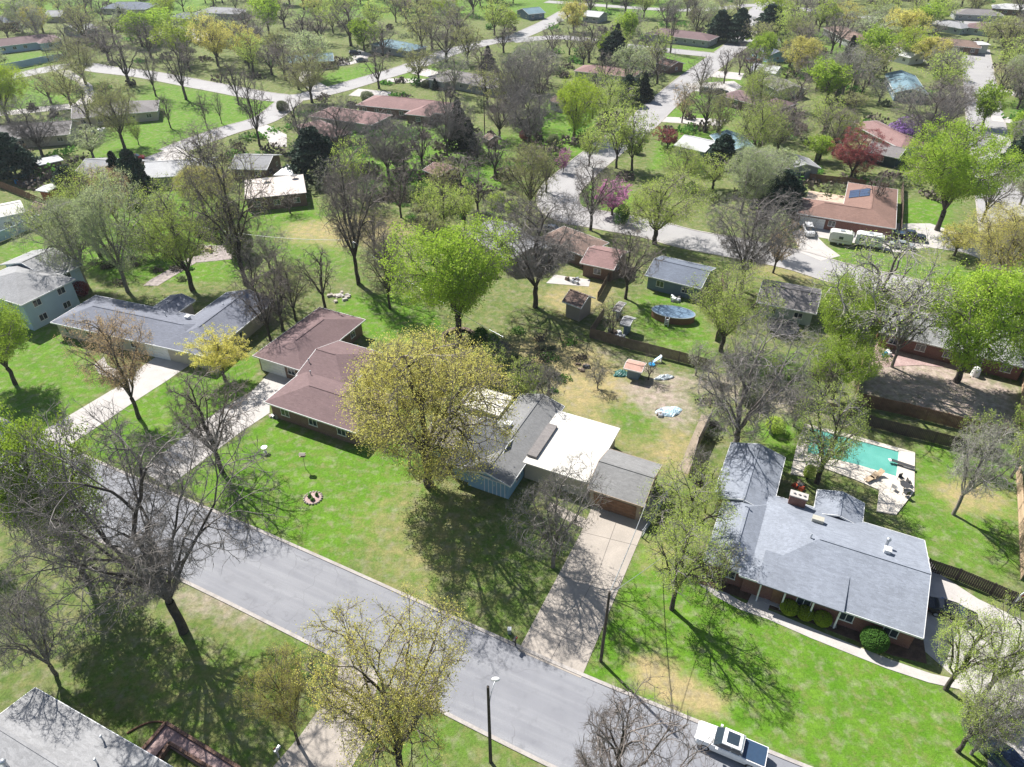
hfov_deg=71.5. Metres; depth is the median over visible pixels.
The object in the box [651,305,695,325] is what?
oval pool
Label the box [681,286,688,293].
window
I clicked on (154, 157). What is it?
driveway
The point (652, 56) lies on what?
budding tree
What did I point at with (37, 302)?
window
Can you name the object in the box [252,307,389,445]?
house
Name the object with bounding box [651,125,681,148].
maroon tree
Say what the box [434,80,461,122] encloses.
bare tree
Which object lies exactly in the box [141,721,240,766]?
brick planter
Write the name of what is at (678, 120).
driveway
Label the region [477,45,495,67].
evergreen tree
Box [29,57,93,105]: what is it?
budding tree
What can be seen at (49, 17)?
leafing tree
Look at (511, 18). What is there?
green tree
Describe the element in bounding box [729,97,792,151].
leafing tree
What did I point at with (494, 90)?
budding tree
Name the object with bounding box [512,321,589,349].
fence
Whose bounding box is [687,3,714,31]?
budding tree
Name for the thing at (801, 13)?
bare tree
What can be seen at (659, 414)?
scrap pile
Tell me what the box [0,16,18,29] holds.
house
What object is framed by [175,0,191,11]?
bare tree
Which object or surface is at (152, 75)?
bare tree
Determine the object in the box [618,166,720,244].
leafing tree
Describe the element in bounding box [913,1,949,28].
green tree
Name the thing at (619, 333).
scrap pile
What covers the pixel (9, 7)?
green tree
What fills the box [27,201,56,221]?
shed
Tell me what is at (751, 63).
bare tree
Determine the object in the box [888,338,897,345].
window
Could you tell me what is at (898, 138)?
house
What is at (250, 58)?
leafing tree
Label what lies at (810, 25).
budding tree
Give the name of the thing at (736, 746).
pickup truck
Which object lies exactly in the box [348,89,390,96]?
driveway
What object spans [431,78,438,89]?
evergreen tree
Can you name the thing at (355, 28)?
green tree
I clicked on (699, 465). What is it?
bare tree
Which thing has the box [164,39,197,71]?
bare tree
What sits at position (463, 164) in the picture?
bare tree
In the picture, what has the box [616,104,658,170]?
leafing tree
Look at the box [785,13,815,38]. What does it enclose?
budding tree
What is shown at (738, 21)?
evergreen tree
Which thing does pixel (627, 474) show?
garage
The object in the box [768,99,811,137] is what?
bare tree
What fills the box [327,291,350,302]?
rock border
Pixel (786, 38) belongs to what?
leafing tree
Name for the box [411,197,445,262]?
budding tree
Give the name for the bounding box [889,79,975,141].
bare tree
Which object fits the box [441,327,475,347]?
tree planter
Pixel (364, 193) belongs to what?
bare tree
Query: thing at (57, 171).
tree
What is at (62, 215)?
leafing tree
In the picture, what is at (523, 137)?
shrub
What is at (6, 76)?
green tree
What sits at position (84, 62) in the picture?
budding tree
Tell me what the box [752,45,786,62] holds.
house
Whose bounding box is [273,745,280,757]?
mailbox
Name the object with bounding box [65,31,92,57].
bare tree
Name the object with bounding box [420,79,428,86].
shrub
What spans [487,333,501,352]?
shrub
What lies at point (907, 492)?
patio chair
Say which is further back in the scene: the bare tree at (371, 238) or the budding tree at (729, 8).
the budding tree at (729, 8)
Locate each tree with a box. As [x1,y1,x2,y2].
[0,0,37,32]
[0,1,22,17]
[0,12,19,37]
[0,62,31,122]
[0,94,76,156]
[0,132,41,180]
[0,298,31,384]
[0,393,290,645]
[0,398,108,584]
[0,585,88,675]
[1,191,112,284]
[7,1,49,34]
[15,4,47,33]
[16,203,56,246]
[18,71,61,103]
[25,0,48,10]
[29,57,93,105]
[31,9,53,32]
[37,21,77,69]
[42,36,104,84]
[43,160,130,256]
[46,225,76,248]
[47,0,63,9]
[50,164,88,194]
[51,0,97,37]
[52,6,100,44]
[53,305,155,418]
[57,0,80,13]
[60,77,98,129]
[63,0,90,11]
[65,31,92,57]
[65,124,109,157]
[68,165,153,292]
[75,162,129,231]
[76,25,126,60]
[81,79,141,147]
[83,23,112,50]
[86,0,108,20]
[87,29,150,82]
[92,11,124,44]
[101,172,224,290]
[106,1,141,41]
[106,150,117,187]
[112,10,152,46]
[113,147,161,202]
[118,15,164,57]
[124,216,167,255]
[125,116,140,144]
[135,48,158,96]
[137,6,175,36]
[145,191,177,225]
[146,14,198,63]
[147,35,197,99]
[149,0,174,11]
[154,95,174,127]
[155,115,226,167]
[159,17,201,57]
[162,364,259,473]
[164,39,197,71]
[171,164,233,212]
[174,126,281,285]
[174,322,259,381]
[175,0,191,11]
[176,4,216,39]
[184,10,232,66]
[193,89,209,128]
[194,9,231,56]
[208,92,222,123]
[209,18,232,38]
[211,6,273,48]
[217,59,250,104]
[220,21,260,67]
[222,24,258,62]
[223,0,242,7]
[223,246,262,290]
[225,258,291,340]
[227,32,267,72]
[228,6,252,26]
[232,639,317,745]
[233,68,272,146]
[236,224,290,267]
[244,0,281,34]
[246,248,296,330]
[255,44,284,74]
[257,39,295,79]
[260,245,293,272]
[262,30,294,62]
[269,254,316,320]
[273,46,341,102]
[273,188,300,213]
[274,0,296,27]
[275,137,295,163]
[278,47,316,89]
[278,94,319,135]
[280,8,319,49]
[281,29,329,78]
[282,126,350,180]
[288,242,340,308]
[290,581,474,766]
[291,92,365,160]
[299,0,323,11]
[303,0,330,23]
[304,9,335,41]
[309,154,344,194]
[314,140,392,283]
[315,5,342,32]
[320,0,354,23]
[322,175,354,222]
[326,2,365,45]
[327,136,371,199]
[332,316,528,492]
[338,0,362,19]
[341,169,383,213]
[346,17,380,50]
[348,108,423,180]
[354,46,394,88]
[354,198,385,255]
[355,218,402,271]
[355,224,401,309]
[359,0,389,26]
[363,18,402,55]
[375,210,520,338]
[377,170,412,217]
[378,147,430,194]
[384,0,405,22]
[394,0,416,19]
[394,117,436,165]
[396,1,436,47]
[398,43,438,80]
[410,177,438,221]
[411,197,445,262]
[412,7,446,48]
[415,12,472,61]
[416,0,436,13]
[420,96,477,155]
[420,178,462,231]
[426,157,464,203]
[428,44,469,92]
[431,0,458,19]
[431,0,460,30]
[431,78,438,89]
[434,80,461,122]
[441,1,478,31]
[444,25,484,64]
[444,97,474,150]
[444,151,483,185]
[446,177,477,229]
[455,162,497,211]
[458,127,490,150]
[461,0,487,14]
[461,117,479,149]
[461,186,604,307]
[466,59,504,104]
[469,43,497,70]
[469,341,506,383]
[473,127,520,179]
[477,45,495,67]
[477,70,521,118]
[480,0,512,35]
[482,335,509,362]
[483,94,524,137]
[485,25,520,52]
[485,54,540,124]
[490,3,520,32]
[495,52,552,107]
[496,141,560,215]
[497,82,564,151]
[498,36,563,88]
[501,448,611,567]
[503,197,551,233]
[504,355,544,395]
[522,362,564,404]
[530,62,551,107]
[534,37,561,63]
[535,137,569,191]
[537,53,563,84]
[541,23,569,54]
[553,22,585,54]
[553,147,571,171]
[555,0,577,20]
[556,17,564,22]
[556,71,610,136]
[558,1,586,29]
[565,33,598,64]
[567,19,606,62]
[571,665,719,766]
[573,152,628,230]
[578,125,609,166]
[581,65,637,128]
[583,0,597,9]
[583,69,605,118]
[584,357,606,388]
[585,25,617,49]
[591,50,621,86]
[593,99,642,167]
[594,29,629,66]
[594,175,631,214]
[595,31,610,53]
[599,295,626,333]
[602,0,612,8]
[606,43,652,81]
[608,28,632,45]
[609,220,665,298]
[612,10,638,48]
[615,23,624,40]
[616,74,642,104]
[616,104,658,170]
[617,5,650,38]
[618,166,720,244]
[619,0,632,12]
[627,27,657,57]
[629,0,658,17]
[631,47,658,73]
[637,72,656,102]
[637,454,744,551]
[640,26,674,67]
[640,353,661,379]
[644,42,682,83]
[644,506,737,610]
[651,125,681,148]
[653,0,680,27]
[656,141,708,185]
[661,2,685,52]
[662,0,684,15]
[673,79,700,122]
[676,74,730,132]
[680,0,696,15]
[682,0,707,22]
[683,260,785,352]
[686,56,713,94]
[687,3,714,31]
[687,303,833,443]
[687,338,717,374]
[687,460,732,512]
[689,445,715,478]
[690,152,736,189]
[697,1,720,27]
[702,188,818,289]
[703,9,737,40]
[704,133,741,168]
[708,92,739,134]
[710,536,746,588]
[714,0,729,8]
[715,0,739,15]
[718,47,738,83]
[723,142,784,212]
[725,7,754,42]
[728,85,772,130]
[729,0,747,11]
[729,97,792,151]
[734,43,754,74]
[735,149,796,209]
[737,45,774,81]
[740,58,799,117]
[741,16,776,37]
[745,31,779,63]
[749,169,807,214]
[750,22,780,45]
[752,3,786,32]
[754,0,799,12]
[756,101,795,138]
[762,143,810,176]
[767,102,814,153]
[767,207,791,255]
[767,220,802,273]
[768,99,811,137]
[771,41,803,68]
[774,4,811,34]
[774,28,796,51]
[776,74,816,105]
[778,384,821,426]
[779,35,829,73]
[784,0,807,16]
[784,0,819,32]
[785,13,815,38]
[785,19,831,54]
[787,25,825,62]
[788,372,873,484]
[789,20,819,41]
[792,47,841,88]
[798,0,816,11]
[801,223,970,366]
[803,56,857,101]
[803,330,892,399]
[804,134,836,160]
[806,359,846,407]
[807,0,841,24]
[809,94,847,131]
[810,1,840,28]
[811,102,862,154]
[815,0,844,25]
[816,269,890,347]
[819,14,861,53]
[820,45,882,98]
[824,0,846,9]
[826,11,866,47]
[828,126,892,176]
[832,115,865,142]
[833,37,867,83]
[837,0,868,27]
[840,89,870,110]
[841,35,858,66]
[845,6,883,34]
[852,42,902,83]
[855,23,907,64]
[855,71,876,93]
[857,14,902,43]
[861,10,897,35]
[861,169,900,196]
[865,0,901,17]
[869,77,907,102]
[871,3,907,28]
[876,275,962,367]
[882,38,910,71]
[883,6,936,47]
[888,114,928,136]
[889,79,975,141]
[891,85,929,108]
[896,111,1023,230]
[897,25,940,52]
[907,0,924,9]
[908,0,930,13]
[911,36,952,66]
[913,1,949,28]
[918,49,980,94]
[921,46,966,71]
[922,260,1023,383]
[924,15,950,35]
[925,47,974,75]
[926,73,977,124]
[929,0,961,21]
[930,0,954,17]
[930,594,1023,696]
[937,36,962,59]
[937,83,981,136]
[937,220,980,256]
[944,417,1023,515]
[951,116,995,151]
[955,661,1023,759]
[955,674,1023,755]
[960,407,1007,463]
[961,586,1023,698]
[962,199,1023,275]
[966,0,993,8]
[972,79,1015,124]
[975,168,1023,220]
[976,11,1011,42]
[983,15,1023,59]
[985,61,1023,101]
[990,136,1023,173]
[993,36,1023,73]
[995,14,1023,38]
[999,254,1023,376]
[1002,54,1023,96]
[1005,69,1023,95]
[1006,119,1023,139]
[1007,70,1023,108]
[1008,110,1023,144]
[1009,396,1023,442]
[1009,430,1023,478]
[1011,0,1023,16]
[1011,13,1023,54]
[1011,162,1023,204]
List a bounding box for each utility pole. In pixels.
[346,238,357,284]
[480,93,485,133]
[599,590,610,662]
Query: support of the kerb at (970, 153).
on the ground
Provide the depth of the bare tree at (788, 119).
181.35 m
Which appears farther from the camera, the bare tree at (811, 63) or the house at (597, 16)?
the house at (597, 16)
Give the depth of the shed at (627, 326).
114.63 m
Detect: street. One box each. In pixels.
[0,421,800,766]
[14,11,568,100]
[161,95,305,150]
[514,36,724,57]
[538,1,1021,319]
[544,1,1017,25]
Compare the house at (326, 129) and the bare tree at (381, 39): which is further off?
the bare tree at (381, 39)
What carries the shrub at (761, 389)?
on the ground
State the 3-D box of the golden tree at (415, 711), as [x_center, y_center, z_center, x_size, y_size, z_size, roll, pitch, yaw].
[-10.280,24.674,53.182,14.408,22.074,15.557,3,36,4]
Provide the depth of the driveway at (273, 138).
200.56 m
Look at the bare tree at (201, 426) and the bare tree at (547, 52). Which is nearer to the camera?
the bare tree at (201, 426)
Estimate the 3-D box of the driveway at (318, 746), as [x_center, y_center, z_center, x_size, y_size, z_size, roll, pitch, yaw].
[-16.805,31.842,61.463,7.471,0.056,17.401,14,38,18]
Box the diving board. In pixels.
[888,458,914,468]
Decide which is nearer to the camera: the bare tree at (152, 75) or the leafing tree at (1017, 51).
the bare tree at (152, 75)
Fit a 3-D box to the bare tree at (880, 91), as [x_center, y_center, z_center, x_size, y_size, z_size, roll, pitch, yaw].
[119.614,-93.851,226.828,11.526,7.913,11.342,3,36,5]
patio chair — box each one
[897,473,904,481]
[902,491,910,496]
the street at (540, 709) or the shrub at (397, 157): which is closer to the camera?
the street at (540, 709)
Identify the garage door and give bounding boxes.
[144,345,170,359]
[260,359,286,377]
[594,493,636,519]
[799,216,825,228]
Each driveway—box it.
[0,70,93,115]
[37,357,188,447]
[142,147,192,160]
[148,373,291,485]
[254,125,286,146]
[273,655,377,766]
[299,49,369,94]
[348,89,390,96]
[387,68,437,82]
[518,493,656,677]
[662,117,720,125]
[685,81,741,92]
[711,71,743,79]
[793,223,997,263]
[923,557,1023,766]
[991,115,1017,122]
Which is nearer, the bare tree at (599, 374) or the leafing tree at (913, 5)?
the bare tree at (599, 374)
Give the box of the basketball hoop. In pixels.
[1007,592,1023,612]
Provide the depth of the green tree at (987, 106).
201.50 m
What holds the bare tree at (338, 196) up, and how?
on the ground
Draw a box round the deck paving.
[867,341,970,369]
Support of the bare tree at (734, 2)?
on the ground
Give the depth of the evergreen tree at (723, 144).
176.88 m
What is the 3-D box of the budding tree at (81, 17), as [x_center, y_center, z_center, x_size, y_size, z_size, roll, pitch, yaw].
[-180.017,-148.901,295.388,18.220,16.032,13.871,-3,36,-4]
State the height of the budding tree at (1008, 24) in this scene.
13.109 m
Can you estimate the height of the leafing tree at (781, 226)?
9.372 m
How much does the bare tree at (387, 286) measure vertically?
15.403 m
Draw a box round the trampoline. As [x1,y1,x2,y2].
[767,311,799,336]
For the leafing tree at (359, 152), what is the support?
on the ground
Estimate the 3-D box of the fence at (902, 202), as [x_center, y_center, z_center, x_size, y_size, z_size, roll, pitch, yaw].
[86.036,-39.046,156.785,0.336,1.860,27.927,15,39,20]
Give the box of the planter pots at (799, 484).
[791,479,804,491]
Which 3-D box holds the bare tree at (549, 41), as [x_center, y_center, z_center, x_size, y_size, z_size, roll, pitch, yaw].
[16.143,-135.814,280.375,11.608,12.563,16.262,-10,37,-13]
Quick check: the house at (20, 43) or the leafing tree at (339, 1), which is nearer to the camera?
the house at (20, 43)
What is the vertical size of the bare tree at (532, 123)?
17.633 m
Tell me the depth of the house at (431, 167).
169.81 m
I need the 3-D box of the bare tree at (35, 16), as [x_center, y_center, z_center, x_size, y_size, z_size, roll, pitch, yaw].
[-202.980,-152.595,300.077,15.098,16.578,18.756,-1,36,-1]
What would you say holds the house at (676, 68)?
on the ground
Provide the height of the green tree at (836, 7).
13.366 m
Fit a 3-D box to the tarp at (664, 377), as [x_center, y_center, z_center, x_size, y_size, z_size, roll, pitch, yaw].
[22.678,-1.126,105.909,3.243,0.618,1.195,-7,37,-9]
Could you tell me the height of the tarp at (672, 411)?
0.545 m
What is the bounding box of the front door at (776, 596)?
[770,589,783,603]
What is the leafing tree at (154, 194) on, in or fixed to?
on the ground
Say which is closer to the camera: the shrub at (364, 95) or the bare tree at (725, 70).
the shrub at (364, 95)
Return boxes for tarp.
[613,369,626,376]
[654,374,673,379]
[655,406,681,416]
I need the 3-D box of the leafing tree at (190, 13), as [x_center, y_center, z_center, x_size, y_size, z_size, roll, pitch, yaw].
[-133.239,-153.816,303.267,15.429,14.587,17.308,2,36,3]
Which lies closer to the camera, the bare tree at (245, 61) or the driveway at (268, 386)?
the driveway at (268, 386)
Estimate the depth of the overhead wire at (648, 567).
67.38 m
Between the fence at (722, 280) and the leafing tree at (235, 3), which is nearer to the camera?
the fence at (722, 280)
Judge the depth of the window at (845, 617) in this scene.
70.70 m
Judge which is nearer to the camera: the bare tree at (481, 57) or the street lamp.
the street lamp
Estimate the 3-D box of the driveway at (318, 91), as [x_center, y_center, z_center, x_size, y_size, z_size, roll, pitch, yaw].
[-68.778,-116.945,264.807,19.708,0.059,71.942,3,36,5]
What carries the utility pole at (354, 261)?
on the ground
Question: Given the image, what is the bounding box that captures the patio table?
[900,481,910,488]
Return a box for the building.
[244,174,306,211]
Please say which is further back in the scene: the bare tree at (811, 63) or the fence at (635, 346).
the bare tree at (811, 63)
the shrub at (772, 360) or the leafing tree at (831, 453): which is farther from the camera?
the shrub at (772, 360)
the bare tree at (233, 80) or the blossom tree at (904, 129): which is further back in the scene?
the bare tree at (233, 80)
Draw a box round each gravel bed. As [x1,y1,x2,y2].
[143,255,233,285]
[198,245,234,255]
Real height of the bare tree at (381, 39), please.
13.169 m
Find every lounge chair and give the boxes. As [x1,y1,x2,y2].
[864,471,878,482]
[871,468,884,479]
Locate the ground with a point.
(774, 686)
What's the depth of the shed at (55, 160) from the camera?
175.89 m
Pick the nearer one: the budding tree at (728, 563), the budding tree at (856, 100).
the budding tree at (728, 563)
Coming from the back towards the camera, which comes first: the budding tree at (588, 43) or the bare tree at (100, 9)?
the bare tree at (100, 9)
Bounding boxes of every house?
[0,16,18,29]
[0,34,61,53]
[0,120,78,147]
[0,248,84,330]
[0,687,172,766]
[46,10,67,22]
[50,289,272,368]
[63,23,95,37]
[71,100,159,126]
[75,158,151,186]
[101,2,155,13]
[144,157,217,187]
[170,12,217,24]
[197,7,248,19]
[231,154,281,179]
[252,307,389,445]
[287,53,333,70]
[298,120,352,144]
[309,107,392,132]
[356,95,452,124]
[369,39,427,57]
[422,162,461,184]
[426,70,509,96]
[429,388,619,498]
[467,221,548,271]
[517,7,545,19]
[540,226,608,266]
[574,65,641,82]
[580,245,625,281]
[583,10,607,22]
[645,28,719,47]
[645,256,715,300]
[656,58,684,73]
[674,135,714,159]
[703,442,930,648]
[709,129,755,161]
[720,90,797,116]
[751,63,783,76]
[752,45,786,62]
[756,279,820,325]
[760,75,804,98]
[777,154,820,178]
[797,182,897,239]
[823,26,868,46]
[852,120,926,156]
[866,142,909,167]
[878,305,1023,380]
[884,70,926,102]
[891,48,923,64]
[923,37,981,54]
[932,20,968,34]
[950,8,1003,21]
[966,22,1016,37]
[991,3,1023,15]
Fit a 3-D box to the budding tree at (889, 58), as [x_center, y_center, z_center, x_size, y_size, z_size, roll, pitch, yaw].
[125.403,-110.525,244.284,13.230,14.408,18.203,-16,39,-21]
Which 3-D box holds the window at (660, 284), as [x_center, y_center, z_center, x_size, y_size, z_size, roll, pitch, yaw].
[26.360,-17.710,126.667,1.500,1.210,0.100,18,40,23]
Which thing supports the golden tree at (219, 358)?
on the ground
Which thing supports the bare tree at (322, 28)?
on the ground
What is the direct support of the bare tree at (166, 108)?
on the ground
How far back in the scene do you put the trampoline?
116.25 m
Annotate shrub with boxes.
[72,281,89,296]
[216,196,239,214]
[223,223,253,258]
[276,100,288,110]
[360,91,373,100]
[389,147,403,162]
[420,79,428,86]
[421,272,438,290]
[470,326,488,348]
[485,191,505,207]
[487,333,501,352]
[504,200,518,212]
[519,130,530,139]
[547,134,558,146]
[613,204,629,225]
[738,380,762,404]
[764,357,782,374]
[765,416,786,433]
[780,598,798,616]
[796,604,814,621]
[803,464,815,479]
[813,610,832,627]
[860,625,890,653]
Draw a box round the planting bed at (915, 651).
[698,582,926,663]
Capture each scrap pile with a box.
[575,362,589,372]
[607,328,627,340]
[655,408,662,417]
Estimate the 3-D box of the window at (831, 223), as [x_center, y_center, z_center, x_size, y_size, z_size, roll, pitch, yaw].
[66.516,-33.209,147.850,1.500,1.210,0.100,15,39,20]
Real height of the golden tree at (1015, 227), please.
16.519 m
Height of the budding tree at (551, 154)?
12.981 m
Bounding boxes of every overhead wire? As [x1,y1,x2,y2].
[188,224,318,239]
[353,241,502,336]
[610,504,645,590]
[612,515,712,592]
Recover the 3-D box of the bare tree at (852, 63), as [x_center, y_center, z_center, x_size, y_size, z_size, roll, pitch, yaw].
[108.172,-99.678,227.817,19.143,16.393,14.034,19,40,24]
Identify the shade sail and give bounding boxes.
[273,164,293,176]
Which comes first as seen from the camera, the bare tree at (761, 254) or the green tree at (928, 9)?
the bare tree at (761, 254)
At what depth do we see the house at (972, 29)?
317.52 m
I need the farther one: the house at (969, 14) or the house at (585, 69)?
the house at (969, 14)
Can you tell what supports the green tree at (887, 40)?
on the ground
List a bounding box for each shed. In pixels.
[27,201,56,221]
[34,155,63,171]
[35,184,58,200]
[482,133,497,146]
[550,95,573,112]
[562,289,595,320]
[613,301,626,320]
[620,315,635,335]
[623,359,646,379]
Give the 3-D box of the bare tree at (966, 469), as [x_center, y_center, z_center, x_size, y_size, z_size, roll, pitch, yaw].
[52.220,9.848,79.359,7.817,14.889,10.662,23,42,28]
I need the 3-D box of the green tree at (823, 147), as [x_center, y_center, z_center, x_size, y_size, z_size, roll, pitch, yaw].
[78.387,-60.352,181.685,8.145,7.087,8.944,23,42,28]
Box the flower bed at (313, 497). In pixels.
[303,491,322,504]
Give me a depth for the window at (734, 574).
75.03 m
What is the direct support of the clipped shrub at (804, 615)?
on the planting bed at (915, 651)
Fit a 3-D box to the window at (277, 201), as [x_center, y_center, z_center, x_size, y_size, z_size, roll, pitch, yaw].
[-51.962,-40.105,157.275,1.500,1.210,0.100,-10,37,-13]
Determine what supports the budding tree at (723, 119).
on the ground
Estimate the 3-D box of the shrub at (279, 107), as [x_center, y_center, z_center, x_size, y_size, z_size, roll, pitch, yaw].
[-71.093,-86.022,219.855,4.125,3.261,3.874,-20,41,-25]
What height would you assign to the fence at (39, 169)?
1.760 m
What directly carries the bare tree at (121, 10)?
on the ground
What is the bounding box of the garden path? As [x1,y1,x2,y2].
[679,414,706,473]
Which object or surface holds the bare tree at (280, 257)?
on the ground
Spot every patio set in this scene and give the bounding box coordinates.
[565,276,578,284]
[670,294,680,302]
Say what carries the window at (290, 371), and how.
in the house at (308, 353)
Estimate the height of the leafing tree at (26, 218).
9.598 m
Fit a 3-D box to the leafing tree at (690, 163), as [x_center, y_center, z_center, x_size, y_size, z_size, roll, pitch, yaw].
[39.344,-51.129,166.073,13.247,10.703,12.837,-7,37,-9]
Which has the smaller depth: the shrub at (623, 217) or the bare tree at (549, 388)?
the bare tree at (549, 388)
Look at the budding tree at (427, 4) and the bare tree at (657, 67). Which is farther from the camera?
the budding tree at (427, 4)
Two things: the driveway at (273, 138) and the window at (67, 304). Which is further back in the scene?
the driveway at (273, 138)
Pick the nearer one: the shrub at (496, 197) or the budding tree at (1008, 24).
the shrub at (496, 197)
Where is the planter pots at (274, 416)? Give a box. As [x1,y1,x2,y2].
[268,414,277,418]
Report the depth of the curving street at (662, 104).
155.94 m
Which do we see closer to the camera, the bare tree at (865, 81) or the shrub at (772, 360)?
the shrub at (772, 360)
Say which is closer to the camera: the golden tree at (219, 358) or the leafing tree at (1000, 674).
the leafing tree at (1000, 674)
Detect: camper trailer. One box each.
[828,228,855,244]
[854,230,887,247]
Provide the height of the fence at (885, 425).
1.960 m
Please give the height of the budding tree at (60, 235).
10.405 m
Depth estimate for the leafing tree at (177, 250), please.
119.92 m
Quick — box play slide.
[648,355,661,365]
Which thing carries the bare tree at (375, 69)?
on the ground
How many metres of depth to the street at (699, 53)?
290.18 m
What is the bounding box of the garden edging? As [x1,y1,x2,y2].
[126,720,163,733]
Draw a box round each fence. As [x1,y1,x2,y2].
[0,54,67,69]
[0,182,53,205]
[0,215,39,241]
[32,165,55,172]
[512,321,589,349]
[589,309,711,368]
[597,268,633,299]
[641,483,670,536]
[688,408,712,477]
[715,273,724,340]
[790,397,856,416]
[791,115,807,131]
[809,173,889,187]
[855,393,1008,438]
[867,415,1004,458]
[899,182,903,229]
[929,558,1023,607]
[1016,467,1023,579]
[1019,368,1023,425]
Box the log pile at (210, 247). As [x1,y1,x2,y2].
[198,245,223,255]
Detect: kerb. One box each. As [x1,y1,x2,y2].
[0,417,811,766]
[15,11,575,101]
[158,100,302,152]
[516,35,713,56]
[537,3,957,308]
[543,0,974,22]
[962,50,1019,270]
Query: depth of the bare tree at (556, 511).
71.19 m
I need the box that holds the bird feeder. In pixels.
[298,453,305,468]
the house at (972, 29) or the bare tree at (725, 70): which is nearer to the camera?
the bare tree at (725, 70)
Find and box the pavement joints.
[76,399,637,658]
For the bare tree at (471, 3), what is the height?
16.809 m
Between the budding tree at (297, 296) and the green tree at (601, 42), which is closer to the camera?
the budding tree at (297, 296)
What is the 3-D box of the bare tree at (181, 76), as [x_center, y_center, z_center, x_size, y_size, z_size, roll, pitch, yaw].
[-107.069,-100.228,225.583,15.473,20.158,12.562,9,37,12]
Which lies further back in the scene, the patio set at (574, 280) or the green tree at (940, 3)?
the green tree at (940, 3)
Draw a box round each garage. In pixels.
[587,448,662,520]
[974,41,990,52]
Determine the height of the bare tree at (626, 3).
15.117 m
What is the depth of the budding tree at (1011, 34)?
273.73 m
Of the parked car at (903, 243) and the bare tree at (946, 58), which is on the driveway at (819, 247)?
the parked car at (903, 243)
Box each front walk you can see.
[94,357,125,378]
[548,503,588,528]
[698,583,981,702]
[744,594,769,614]
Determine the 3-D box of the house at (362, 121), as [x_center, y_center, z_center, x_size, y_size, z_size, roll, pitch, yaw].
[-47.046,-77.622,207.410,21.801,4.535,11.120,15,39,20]
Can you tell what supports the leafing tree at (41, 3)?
on the ground
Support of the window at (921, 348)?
in the house at (933, 351)
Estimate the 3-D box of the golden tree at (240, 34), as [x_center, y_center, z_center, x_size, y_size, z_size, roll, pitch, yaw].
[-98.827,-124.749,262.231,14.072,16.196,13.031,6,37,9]
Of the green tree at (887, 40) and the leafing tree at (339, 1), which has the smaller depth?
the green tree at (887, 40)
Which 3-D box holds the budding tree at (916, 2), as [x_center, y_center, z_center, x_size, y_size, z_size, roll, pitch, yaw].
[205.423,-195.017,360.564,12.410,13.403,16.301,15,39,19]
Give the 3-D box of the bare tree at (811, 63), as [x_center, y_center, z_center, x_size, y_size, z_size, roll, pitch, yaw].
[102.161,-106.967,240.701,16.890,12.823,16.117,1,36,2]
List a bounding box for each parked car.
[133,153,144,158]
[349,50,360,54]
[355,57,367,61]
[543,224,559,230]
[803,222,814,236]
[890,240,915,250]
[927,596,978,626]
[976,735,1023,766]
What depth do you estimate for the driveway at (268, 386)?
99.03 m
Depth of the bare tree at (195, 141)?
167.84 m
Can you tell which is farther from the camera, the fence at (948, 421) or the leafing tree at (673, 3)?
the leafing tree at (673, 3)
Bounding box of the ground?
[0,0,1023,766]
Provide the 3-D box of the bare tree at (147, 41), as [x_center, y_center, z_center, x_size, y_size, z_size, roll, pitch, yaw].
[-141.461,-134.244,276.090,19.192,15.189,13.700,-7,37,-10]
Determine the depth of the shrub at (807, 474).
87.67 m
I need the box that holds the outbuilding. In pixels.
[0,200,25,230]
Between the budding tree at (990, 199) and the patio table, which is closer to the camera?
the patio table
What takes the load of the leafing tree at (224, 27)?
on the ground
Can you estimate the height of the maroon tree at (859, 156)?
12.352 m
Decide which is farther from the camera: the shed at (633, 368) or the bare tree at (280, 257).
the bare tree at (280, 257)
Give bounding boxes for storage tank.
[969,366,981,377]
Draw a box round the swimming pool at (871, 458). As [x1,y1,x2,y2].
[790,424,914,514]
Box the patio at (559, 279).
[547,275,589,286]
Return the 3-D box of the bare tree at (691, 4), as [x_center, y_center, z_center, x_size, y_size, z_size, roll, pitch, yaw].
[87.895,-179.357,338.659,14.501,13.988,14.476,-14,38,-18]
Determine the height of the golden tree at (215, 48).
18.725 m
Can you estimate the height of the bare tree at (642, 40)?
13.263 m
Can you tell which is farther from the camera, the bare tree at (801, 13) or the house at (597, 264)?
the bare tree at (801, 13)
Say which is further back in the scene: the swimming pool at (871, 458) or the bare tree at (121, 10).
the bare tree at (121, 10)
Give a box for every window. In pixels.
[3,221,12,227]
[32,298,42,307]
[38,312,48,321]
[56,286,65,295]
[62,300,71,309]
[273,199,280,204]
[280,409,289,417]
[287,368,295,375]
[308,418,317,427]
[337,428,346,436]
[350,330,355,338]
[593,268,600,274]
[656,280,663,287]
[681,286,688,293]
[723,570,735,579]
[793,312,802,319]
[796,597,811,607]
[827,221,835,226]
[839,613,854,623]
[883,627,899,639]
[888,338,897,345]
[914,344,926,351]
[941,350,952,358]
[999,365,1011,373]
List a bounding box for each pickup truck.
[694,721,768,766]
[893,229,926,241]
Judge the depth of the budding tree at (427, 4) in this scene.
344.01 m
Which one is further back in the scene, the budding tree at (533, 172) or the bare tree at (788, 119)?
the bare tree at (788, 119)
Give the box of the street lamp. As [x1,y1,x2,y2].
[487,677,499,763]
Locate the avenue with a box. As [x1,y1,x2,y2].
[963,50,1023,270]
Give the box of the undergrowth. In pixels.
[0,0,1023,540]
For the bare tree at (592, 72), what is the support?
on the ground
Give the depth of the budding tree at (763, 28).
280.92 m
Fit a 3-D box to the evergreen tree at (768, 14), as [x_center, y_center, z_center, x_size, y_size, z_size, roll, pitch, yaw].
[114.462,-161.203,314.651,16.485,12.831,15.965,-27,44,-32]
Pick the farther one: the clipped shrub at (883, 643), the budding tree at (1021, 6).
the budding tree at (1021, 6)

